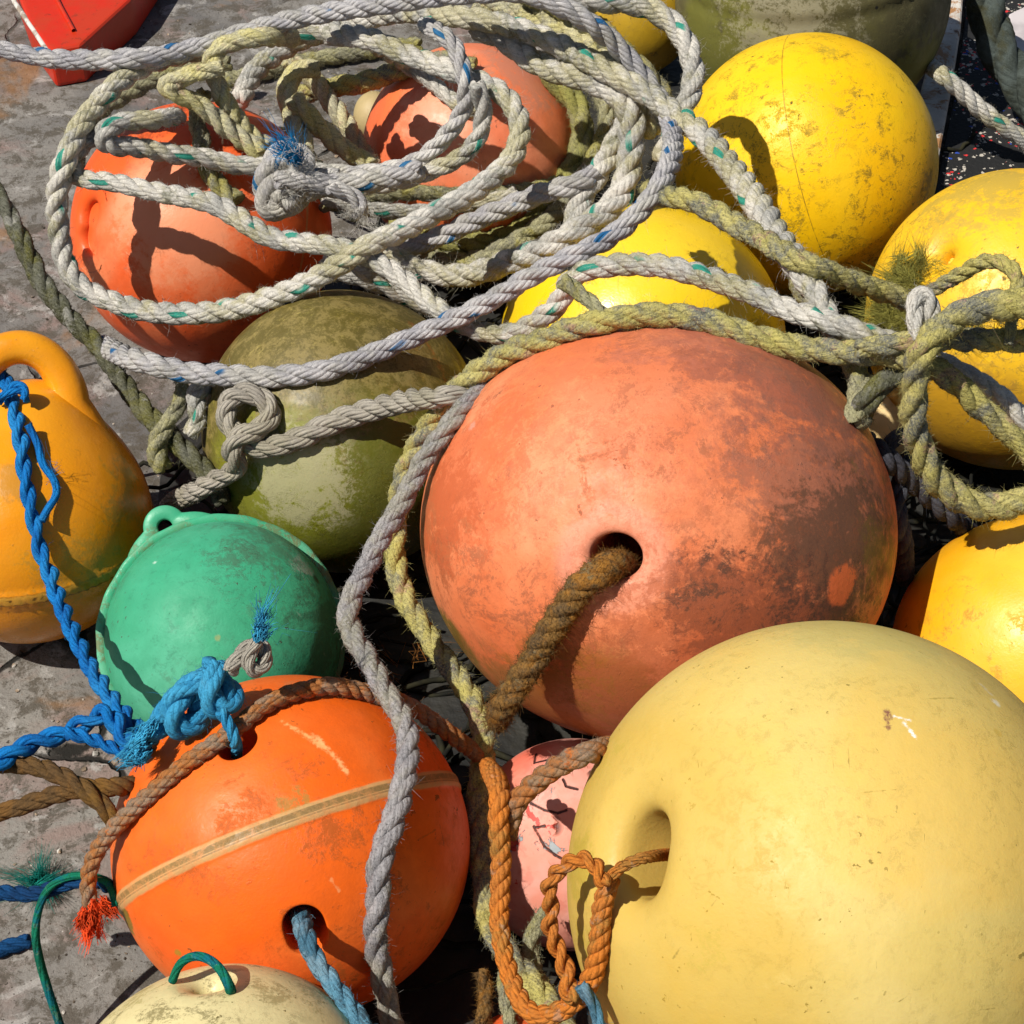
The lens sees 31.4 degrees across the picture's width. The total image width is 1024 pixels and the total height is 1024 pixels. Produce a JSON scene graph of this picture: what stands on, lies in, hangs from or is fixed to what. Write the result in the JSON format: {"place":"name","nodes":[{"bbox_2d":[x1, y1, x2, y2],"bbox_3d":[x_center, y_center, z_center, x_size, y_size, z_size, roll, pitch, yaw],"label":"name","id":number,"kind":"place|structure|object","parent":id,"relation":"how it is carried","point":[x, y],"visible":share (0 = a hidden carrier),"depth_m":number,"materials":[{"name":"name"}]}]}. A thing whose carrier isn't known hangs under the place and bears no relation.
{"place":"outdoors","nodes":[
{"label":"outdoors","id":0,"kind":"place"},
{"bbox_2d":[246,109,378,258],"bbox_3d":[-0.186,-0.312,1.709,0.136,0.135,0.115,0,44,0],"label":"rope knot","id":1,"kind":"object","parent":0,"point":[272,203],"visible":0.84,"depth_m":1.72,"materials":[{"name":"grey fabric"}]},
{"bbox_2d":[324,173,368,222],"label":"rope","id":2,"kind":"object","parent":1,"relation":"hanging from","point":[351,195],"visible":0.99,"depth_m":1.70,"materials":[{"name":"grey fabric"}]},
{"bbox_2d":[273,158,425,196],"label":"rope","id":3,"kind":"object","parent":1,"relation":"attached to","point":[380,178],"visible":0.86,"depth_m":1.72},
{"bbox_2d":[322,69,495,200],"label":"rope","id":4,"kind":"object","parent":1,"relation":"on","point":[466,152],"visible":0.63,"depth_m":1.73,"materials":[{"name":"beige fabric"}]},
{"bbox_2d":[0,0,964,1023],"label":"ground","id":5,"kind":"structure","parent":0,"point":[36,102],"depth_m":1.86,"materials":[{"name":"concrete"}]},
{"bbox_2d":[0,934,31,957],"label":"rope","id":6,"kind":"object","parent":5,"relation":"on","point":[18,944],"visible":1,"depth_m":1.45,"materials":[{"name":"blue fabric"}]},
{"bbox_2d":[0,839,113,915],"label":"rope","id":7,"kind":"object","parent":5,"relation":"on","point":[37,881],"visible":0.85,"depth_m":1.34,"materials":[{"name":"fabric"}]},
{"bbox_2d":[31,871,117,1023],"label":"rope","id":8,"kind":"object","parent":5,"relation":"on","point":[107,883],"visible":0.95,"depth_m":1.33,"materials":[{"name":"teal fabric"}]},
{"bbox_2d":[0,330,154,643],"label":"buoy","id":9,"kind":"object","parent":5,"relation":"on","point":[93,531],"visible":0.82,"depth_m":1.58,"materials":[{"name":"orange plastic"}]},
{"bbox_2d":[0,381,29,405],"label":"rope","id":10,"kind":"object","parent":9,"relation":"on","point":[11,388],"visible":1,"depth_m":1.57,"materials":[{"name":"blue fabric"}]},
{"bbox_2d":[24,422,62,522],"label":"rope","id":11,"kind":"object","parent":9,"relation":"on","point":[46,469],"visible":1,"depth_m":1.55,"materials":[{"name":"blue fabric"}]},
{"bbox_2d":[0,368,151,752],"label":"rope","id":12,"kind":"object","parent":9,"relation":"on","point":[99,683],"visible":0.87,"depth_m":1.52,"materials":[{"name":"blue fabric"}]},
{"bbox_2d":[11,0,156,85],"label":"fish box","id":13,"kind":"object","parent":5,"relation":"on","point":[71,25],"visible":0.8,"depth_m":2.42,"materials":[{"name":"red plastic"}]},
{"bbox_2d":[82,54,233,166],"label":"rope","id":14,"kind":"object","parent":5,"relation":"on","point":[142,89],"visible":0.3,"depth_m":2.27,"materials":[{"name":"beige fabric"}]},
{"bbox_2d":[70,102,331,362],"bbox_3d":[-0.327,-0.294,1.924,0.273,0.273,0.272,0,44,0],"label":"buoy","id":15,"kind":"object","parent":5,"relation":"on","point":[141,249],"visible":0.52,"depth_m":1.81,"materials":[{"name":"orange plastic"}]},
{"bbox_2d":[92,104,288,177],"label":"rope","id":16,"kind":"object","parent":15,"relation":"on","point":[106,131],"visible":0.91,"depth_m":1.74,"materials":[{"name":"beige fabric"}]},
{"bbox_2d":[155,58,265,157],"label":"rope","id":17,"kind":"object","parent":15,"relation":"on","point":[172,86],"visible":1,"depth_m":1.76,"materials":[{"name":"beige fabric"}]},
{"bbox_2d":[187,87,244,204],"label":"rope","id":18,"kind":"object","parent":15,"relation":"on","point":[217,183],"visible":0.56,"depth_m":1.79,"materials":[{"name":"beige fabric"}]},
{"bbox_2d":[199,22,299,148],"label":"rope","id":19,"kind":"object","parent":15,"relation":"on","point":[220,48],"visible":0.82,"depth_m":1.76,"materials":[{"name":"beige fabric"}]},
{"bbox_2d":[274,53,321,160],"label":"rope","id":20,"kind":"object","parent":15,"relation":"on","point":[294,74],"visible":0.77,"depth_m":1.88,"materials":[{"name":"beige fabric"}]},
{"bbox_2d":[281,91,377,165],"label":"rope","id":21,"kind":"object","parent":15,"relation":"on","point":[332,138],"visible":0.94,"depth_m":1.89,"materials":[{"name":"fabric"}]},
{"bbox_2d":[231,5,841,340],"bbox_3d":[0.037,-0.343,1.694,0.808,0.163,0.208,35,54,31],"label":"rope","id":22,"kind":"object","parent":15,"relation":"on","point":[745,188],"visible":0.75,"depth_m":1.70,"materials":[{"name":"beige fabric"}]},
{"bbox_2d":[2,20,420,1023],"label":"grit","id":23,"kind":"object","parent":5,"relation":"on","point":[20,652],"visible":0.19,"depth_m":1.62,"materials":[{"name":"grey gravel"}]},
{"bbox_2d":[100,963,349,1023],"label":"buoy","id":24,"kind":"object","parent":5,"relation":"on","point":[261,995],"visible":0.92,"depth_m":1.16,"materials":[{"name":"beige plastic"}]},
{"bbox_2d":[168,951,236,994],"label":"rope","id":25,"kind":"object","parent":24,"relation":"on","point":[217,966],"visible":0.98,"depth_m":1.16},
{"bbox_2d":[223,35,423,90],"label":"rope","id":26,"kind":"object","parent":5,"relation":"on","point":[334,56],"visible":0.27,"depth_m":2.42,"materials":[{"name":"beige fabric"}]},
{"bbox_2d":[353,91,379,134],"bbox_3d":[-0.170,-0.486,2.237,0.050,0.059,0.057,0,44,0],"label":"float","id":27,"kind":"object","parent":5,"relation":"on","point":[364,105],"visible":0.42,"depth_m":2.22,"materials":[{"name":"beige plastic"}]},
{"bbox_2d":[157,56,1023,1023],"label":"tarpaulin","id":28,"kind":"object","parent":5,"relation":"on","point":[453,1000],"visible":0.01,"depth_m":1.66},
{"bbox_2d":[96,505,345,721],"bbox_3d":[-0.247,0.108,1.559,0.207,0.201,0.201,0,44,0],"label":"buoy","id":29,"kind":"object","parent":28,"relation":"on","point":[181,592],"visible":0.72,"depth_m":1.49,"materials":[{"name":"green plastic"}]},
{"bbox_2d":[110,675,469,1004],"bbox_3d":[-0.165,0.251,1.369,0.267,0.258,0.259,0,44,0],"label":"buoy","id":30,"kind":"object","parent":28,"relation":"on","point":[222,856],"visible":0.71,"depth_m":1.26,"materials":[{"name":"orange plastic"}]},
{"bbox_2d":[0,756,117,824],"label":"rope","id":31,"kind":"object","parent":30,"relation":"on","point":[86,792],"visible":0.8,"depth_m":1.30,"materials":[{"name":"brown fabric"}]},
{"bbox_2d":[0,703,133,772],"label":"rope","id":32,"kind":"object","parent":30,"relation":"on","point":[100,714],"visible":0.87,"depth_m":1.32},
{"bbox_2d":[0,775,134,822],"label":"rope","id":33,"kind":"object","parent":30,"relation":"on","point":[48,796],"visible":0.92,"depth_m":1.32,"materials":[{"name":"brown fabric"}]},
{"bbox_2d":[63,726,150,757],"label":"rope","id":34,"kind":"object","parent":30,"relation":"on","point":[82,736],"visible":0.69,"depth_m":1.31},
{"bbox_2d":[108,656,247,771],"bbox_3d":[-0.240,0.138,1.282,0.106,0.077,0.057,-20,48,-20],"label":"rope knot","id":35,"kind":"object","parent":30,"relation":"on","point":[206,691],"visible":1,"depth_m":1.27,"materials":[{"name":"blue fabric"}]},
{"bbox_2d":[215,708,244,759],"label":"rope","id":36,"kind":"object","parent":30,"relation":"on","point":[225,719],"visible":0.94,"depth_m":1.26,"materials":[{"name":"blue fabric"}]},
{"bbox_2d":[70,672,486,957],"bbox_3d":[-0.169,0.259,1.362,0.331,0.298,0.154,-6,44,-7],"label":"rope","id":37,"kind":"object","parent":30,"relation":"on","point":[88,923],"visible":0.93,"depth_m":1.29,"materials":[{"name":"brown fabric"}]},
{"bbox_2d":[219,574,307,678],"bbox_3d":[-0.168,0.078,1.260,0.070,0.071,0.047,0,44,0],"label":"rope knot","id":38,"kind":"object","parent":37,"relation":"on","point":[247,653],"visible":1,"depth_m":1.26,"materials":[{"name":"grey fabric"}]},
{"bbox_2d":[289,905,371,1023],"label":"rope","id":39,"kind":"object","parent":30,"relation":"hanging from","point":[340,994],"visible":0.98,"depth_m":1.21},
{"bbox_2d":[201,290,465,572],"bbox_3d":[-0.158,-0.075,1.705,0.261,0.264,0.262,0,44,0],"label":"buoy","id":40,"kind":"object","parent":28,"relation":"on","point":[324,501],"visible":0.53,"depth_m":1.60,"materials":[{"name":"green plastic"}]},
{"bbox_2d":[0,182,232,507],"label":"rope","id":41,"kind":"object","parent":40,"relation":"on","point":[186,452],"visible":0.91,"depth_m":1.70,"materials":[{"name":"fabric"}]},
{"bbox_2d":[140,381,188,473],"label":"rope","id":42,"kind":"object","parent":40,"relation":"attached to","point":[158,459],"visible":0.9,"depth_m":1.64,"materials":[{"name":"beige fabric"}]},
{"bbox_2d":[183,383,211,439],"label":"rope","id":43,"kind":"object","parent":40,"relation":"on","point":[196,422],"visible":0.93,"depth_m":1.64,"materials":[{"name":"white fabric"}]},
{"bbox_2d":[41,20,533,331],"bbox_3d":[-0.215,-0.317,1.737,0.456,0.192,0.364,-22,48,-22],"label":"rope","id":44,"kind":"object","parent":40,"relation":"on","point":[400,55],"visible":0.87,"depth_m":1.70,"materials":[{"name":"grey fabric"}]},
{"bbox_2d":[315,12,473,172],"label":"rope","id":45,"kind":"object","parent":44,"relation":"on","point":[451,129],"visible":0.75,"depth_m":1.73,"materials":[{"name":"white fabric"}]},
{"bbox_2d":[158,381,467,509],"bbox_3d":[-0.198,-0.033,1.610,0.361,0.304,0.088,19,47,18],"label":"rope","id":46,"kind":"object","parent":40,"relation":"attached to","point":[252,439],"visible":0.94,"depth_m":1.57,"materials":[{"name":"beige fabric"}]},
{"bbox_2d":[0,0,687,388],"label":"rope","id":47,"kind":"object","parent":40,"relation":"on","point":[538,272],"visible":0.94,"depth_m":1.61,"materials":[{"name":"grey fabric"}]},
{"bbox_2d":[633,177,913,314],"bbox_3d":[0.197,-0.231,1.507,0.291,0.091,0.110,30,51,27],"label":"rope","id":48,"kind":"object","parent":47,"relation":"on","point":[754,234],"visible":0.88,"depth_m":1.47,"materials":[{"name":"beige fabric"}]},
{"bbox_2d":[72,129,1023,429],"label":"rope","id":49,"kind":"object","parent":40,"relation":"on","point":[558,301],"visible":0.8,"depth_m":1.55,"materials":[{"name":"grey fabric"}]},
{"bbox_2d":[364,43,570,231],"bbox_3d":[-0.046,-0.402,2.055,0.246,0.246,0.246,0,44,0],"label":"buoy","id":50,"kind":"object","parent":28,"relation":"on","point":[407,116],"visible":0.31,"depth_m":1.96,"materials":[{"name":"plastic"}]},
{"bbox_2d":[280,54,381,163],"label":"rope","id":51,"kind":"object","parent":50,"relation":"attached to","point":[333,107],"visible":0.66,"depth_m":1.98,"materials":[{"name":"beige fabric"}]},
{"bbox_2d":[297,45,477,102],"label":"rope","id":52,"kind":"object","parent":50,"relation":"on","point":[383,74],"visible":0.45,"depth_m":1.98,"materials":[{"name":"brown fabric"}]},
{"bbox_2d":[319,184,517,221],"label":"rope","id":53,"kind":"object","parent":50,"relation":"attached to","point":[390,211],"visible":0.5,"depth_m":1.89,"materials":[{"name":"grey fabric"}]},
{"bbox_2d":[400,68,475,118],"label":"rope","id":54,"kind":"object","parent":50,"relation":"on","point":[443,92],"visible":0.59,"depth_m":1.93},
{"bbox_2d":[319,173,557,212],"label":"rope","id":55,"kind":"object","parent":50,"relation":"on","point":[423,193],"visible":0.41,"depth_m":1.91,"materials":[{"name":"beige fabric"}]},
{"bbox_2d":[388,77,596,252],"bbox_3d":[-0.011,-0.364,1.969,0.254,0.169,0.124,-27,50,-25],"label":"rope","id":56,"kind":"object","parent":50,"relation":"on","point":[575,103],"visible":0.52,"depth_m":1.98,"materials":[{"name":"beige fabric"}]},
{"bbox_2d":[420,95,614,264],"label":"rope","id":57,"kind":"object","parent":50,"relation":"on","point":[547,219],"visible":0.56,"depth_m":1.96,"materials":[{"name":"beige fabric"}]},
{"bbox_2d":[489,1014,527,1023],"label":"buoy","id":58,"kind":"object","parent":28,"relation":"on","point":[497,1019],"visible":0.27,"depth_m":1.30,"materials":[{"name":"plastic"}]},
{"bbox_2d":[470,968,495,1023],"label":"rope","id":59,"kind":"object","parent":58,"relation":"on","point":[484,1006],"visible":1,"depth_m":1.31,"materials":[{"name":"brown fabric"}]},
{"bbox_2d":[494,969,517,1023],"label":"rope","id":60,"kind":"object","parent":58,"relation":"on","point":[508,1012],"visible":0.62,"depth_m":1.29,"materials":[{"name":"beige fabric"}]},
{"bbox_2d":[519,904,553,986],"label":"rope","id":61,"kind":"object","parent":58,"relation":"on","point":[532,935],"visible":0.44,"depth_m":1.34,"materials":[{"name":"beige fabric"}]},
{"bbox_2d":[382,296,1023,1023],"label":"rope","id":62,"kind":"object","parent":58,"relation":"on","point":[952,380],"visible":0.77,"depth_m":1.40,"materials":[{"name":"beige fabric"}]},
{"bbox_2d":[849,324,1023,363],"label":"rope","id":63,"kind":"object","parent":62,"relation":"on","point":[982,339],"visible":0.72,"depth_m":1.37,"materials":[{"name":"beige fabric"}]},
{"bbox_2d":[927,248,1023,348],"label":"rope","id":64,"kind":"object","parent":63,"relation":"on","point":[1002,263],"visible":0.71,"depth_m":1.41,"materials":[{"name":"beige fabric"}]},
{"bbox_2d":[469,738,593,950],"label":"buoy","id":65,"kind":"object","parent":28,"relation":"on","point":[540,846],"visible":0.2,"depth_m":1.40,"materials":[{"name":"pink paint"}]},
{"bbox_2d":[58,123,1010,993],"bbox_3d":[0.180,0.022,1.754,1.272,0.052,1.678,0,44,0],"label":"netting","id":66,"kind":"object","parent":28,"relation":"on","point":[420,667],"visible":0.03,"depth_m":1.72,"materials":[{"name":"fabric"}]},
{"bbox_2d":[420,325,897,737],"bbox_3d":[0.117,0.015,1.486,0.385,0.357,0.358,0,44,0],"label":"buoy","id":67,"kind":"object","parent":66,"relation":"on","point":[728,488],"visible":0.79,"depth_m":1.34,"materials":[{"name":"orange plastic"}]},
{"bbox_2d":[334,379,486,1023],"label":"rope","id":68,"kind":"object","parent":67,"relation":"attached to","point":[362,651],"visible":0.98,"depth_m":1.31,"materials":[{"name":"grey fabric"}]},
{"bbox_2d":[345,543,642,736],"bbox_3d":[-0.049,0.109,1.516,0.346,0.426,0.167,35,54,30],"label":"rope","id":69,"kind":"object","parent":67,"relation":"attached to","point":[604,569],"visible":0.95,"depth_m":1.32,"materials":[{"name":"brown fabric"}]},
{"bbox_2d":[556,272,607,310],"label":"rope","id":70,"kind":"object","parent":67,"relation":"on","point":[576,290],"visible":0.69,"depth_m":1.43,"materials":[{"name":"beige fabric"}]},
{"bbox_2d":[782,276,872,430],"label":"rope","id":71,"kind":"object","parent":67,"relation":"on","point":[856,376],"visible":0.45,"depth_m":1.40,"materials":[{"name":"beige fabric"}]},
{"bbox_2d":[849,367,904,430],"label":"rope","id":72,"kind":"object","parent":67,"relation":"on","point":[873,393],"visible":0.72,"depth_m":1.38,"materials":[{"name":"fabric"}]},
{"bbox_2d":[567,621,1023,1023],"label":"buoy","id":73,"kind":"object","parent":66,"relation":"on","point":[830,814],"visible":0.97,"depth_m":1.07,"materials":[{"name":"yellow plastic"}]},
{"bbox_2d":[479,757,620,1023],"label":"rope","id":74,"kind":"object","parent":73,"relation":"hanging from","point":[526,1008],"visible":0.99,"depth_m":1.18,"materials":[{"name":"orange fabric"}]},
{"bbox_2d":[540,850,611,1005],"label":"rope","id":75,"kind":"object","parent":74,"relation":"on","point":[565,969],"visible":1,"depth_m":1.13,"materials":[{"name":"orange fabric"}]},
{"bbox_2d":[508,735,610,840],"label":"rope","id":76,"kind":"object","parent":73,"relation":"attached to","point":[542,778],"visible":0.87,"depth_m":1.20,"materials":[{"name":"brown fabric"}]},
{"bbox_2d":[574,981,612,1023],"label":"rope","id":77,"kind":"object","parent":73,"relation":"on","point":[587,995],"visible":1,"depth_m":1.13,"materials":[{"name":"blue fabric"}]},
{"bbox_2d":[607,848,669,884],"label":"rope","id":78,"kind":"object","parent":73,"relation":"attached to","point":[620,868],"visible":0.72,"depth_m":1.10,"materials":[{"name":"orange fabric"}]},
{"bbox_2d":[675,32,938,295],"bbox_3d":[0.323,-0.382,2.006,0.287,0.284,0.286,0,44,0],"label":"buoy","id":79,"kind":"object","parent":66,"relation":"on","point":[831,138],"visible":0.65,"depth_m":1.89,"materials":[{"name":"plastic"}]},
{"bbox_2d":[868,396,905,453],"bbox_3d":[0.375,-0.088,1.817,0.063,0.067,0.067,0,44,0],"label":"float","id":80,"kind":"object","parent":66,"relation":"on","point":[885,422],"visible":0.2,"depth_m":1.79,"materials":[{"name":"beige plastic"}]},
{"bbox_2d":[596,0,678,70],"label":"buoy","id":81,"kind":"object","parent":28,"relation":"on","point":[652,45],"visible":0.21,"depth_m":2.32,"materials":[{"name":"yellow plastic"}]},
{"bbox_2d":[502,204,785,367],"bbox_3d":[0.129,-0.164,1.812,0.284,0.281,0.280,0,44,0],"label":"buoy","id":82,"kind":"object","parent":28,"relation":"on","point":[685,235],"visible":0.2,"depth_m":1.71,"materials":[{"name":"yellow plastic"}]},
{"bbox_2d":[334,165,607,282],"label":"rope","id":83,"kind":"object","parent":82,"relation":"on","point":[508,206],"visible":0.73,"depth_m":1.76,"materials":[{"name":"grey fabric"}]},
{"bbox_2d":[314,255,432,318],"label":"rope","id":84,"kind":"object","parent":83,"relation":"attached to","point":[367,280],"visible":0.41,"depth_m":1.83,"materials":[{"name":"grey fabric"}]},
{"bbox_2d":[383,30,649,291],"bbox_3d":[0.013,-0.323,1.749,0.230,0.208,0.203,23,48,22],"label":"rope","id":85,"kind":"object","parent":82,"relation":"on","point":[617,197],"visible":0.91,"depth_m":1.73,"materials":[{"name":"beige fabric"}]},
{"bbox_2d":[560,116,619,225],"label":"rope","id":86,"kind":"object","parent":82,"relation":"on","point":[603,161],"visible":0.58,"depth_m":1.74,"materials":[{"name":"beige fabric"}]},
{"bbox_2d":[471,1,660,139],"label":"rope","id":87,"kind":"object","parent":86,"relation":"on","point":[653,130],"visible":0.35,"depth_m":1.76,"materials":[{"name":"beige fabric"}]},
{"bbox_2d":[520,3,673,97],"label":"rope","id":88,"kind":"object","parent":87,"relation":"on","point":[664,82],"visible":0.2,"depth_m":1.75,"materials":[{"name":"beige fabric"}]},
{"bbox_2d":[573,0,707,160],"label":"rope","id":89,"kind":"object","parent":82,"relation":"on","point":[670,22],"visible":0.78,"depth_m":1.74,"materials":[{"name":"white fabric"}]},
{"bbox_2d":[675,0,950,85],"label":"buoy","id":90,"kind":"object","parent":28,"relation":"on","point":[906,37],"visible":0.34,"depth_m":2.10,"materials":[{"name":"green plastic"}]},
{"bbox_2d":[920,0,962,154],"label":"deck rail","id":91,"kind":"object","parent":28,"relation":"on","point":[936,98],"visible":0.23,"depth_m":2.33,"materials":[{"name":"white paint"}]},
{"bbox_2d":[864,168,1023,469],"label":"buoy","id":92,"kind":"object","parent":28,"relation":"on","point":[975,216],"visible":0.52,"depth_m":1.71,"materials":[{"name":"yellow plastic"}]},
{"bbox_2d":[842,224,1004,353],"bbox_3d":[0.374,-0.174,1.563,0.145,0.298,0.395,3,44,3],"label":"rope knot","id":93,"kind":"object","parent":92,"relation":"attached to","point":[922,303],"visible":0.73,"depth_m":1.70,"materials":[{"name":"white fabric"}]},
{"bbox_2d":[893,515,1023,702],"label":"buoy","id":94,"kind":"object","parent":28,"relation":"on","point":[963,596],"visible":0.5,"depth_m":1.45,"materials":[{"name":"plastic"}]},
{"bbox_2d":[883,428,914,586],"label":"rope","id":95,"kind":"object","parent":94,"relation":"on","point":[905,567],"visible":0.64,"depth_m":1.47,"materials":[{"name":"fabric"}]},
{"bbox_2d":[870,431,977,540],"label":"rope","id":96,"kind":"object","parent":94,"relation":"on","point":[898,467],"visible":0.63,"depth_m":1.47,"materials":[{"name":"fabric"}]},
{"bbox_2d":[895,282,1023,528],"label":"rope","id":97,"kind":"object","parent":94,"relation":"on","point":[947,488],"visible":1,"depth_m":1.36,"materials":[{"name":"beige fabric"}]},
{"bbox_2d":[934,0,1023,194],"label":"rubber mat","id":98,"kind":"object","parent":5,"relation":"on","point":[986,150],"visible":0.38,"depth_m":2.29,"materials":[{"name":"black rubber"}]},
{"bbox_2d":[925,59,1023,152],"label":"rope","id":99,"kind":"object","parent":98,"relation":"on","point":[970,99],"visible":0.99,"depth_m":2.18,"materials":[{"name":"white fabric"}]},
{"bbox_2d":[963,0,1023,122],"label":"rope","id":100,"kind":"object","parent":98,"relation":"on","point":[1000,53],"visible":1,"depth_m":2.28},
{"bbox_2d":[1009,7,1023,50],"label":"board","id":101,"kind":"object","parent":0,"point":[1017,19],"visible":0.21,"depth_m":2.45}
]}

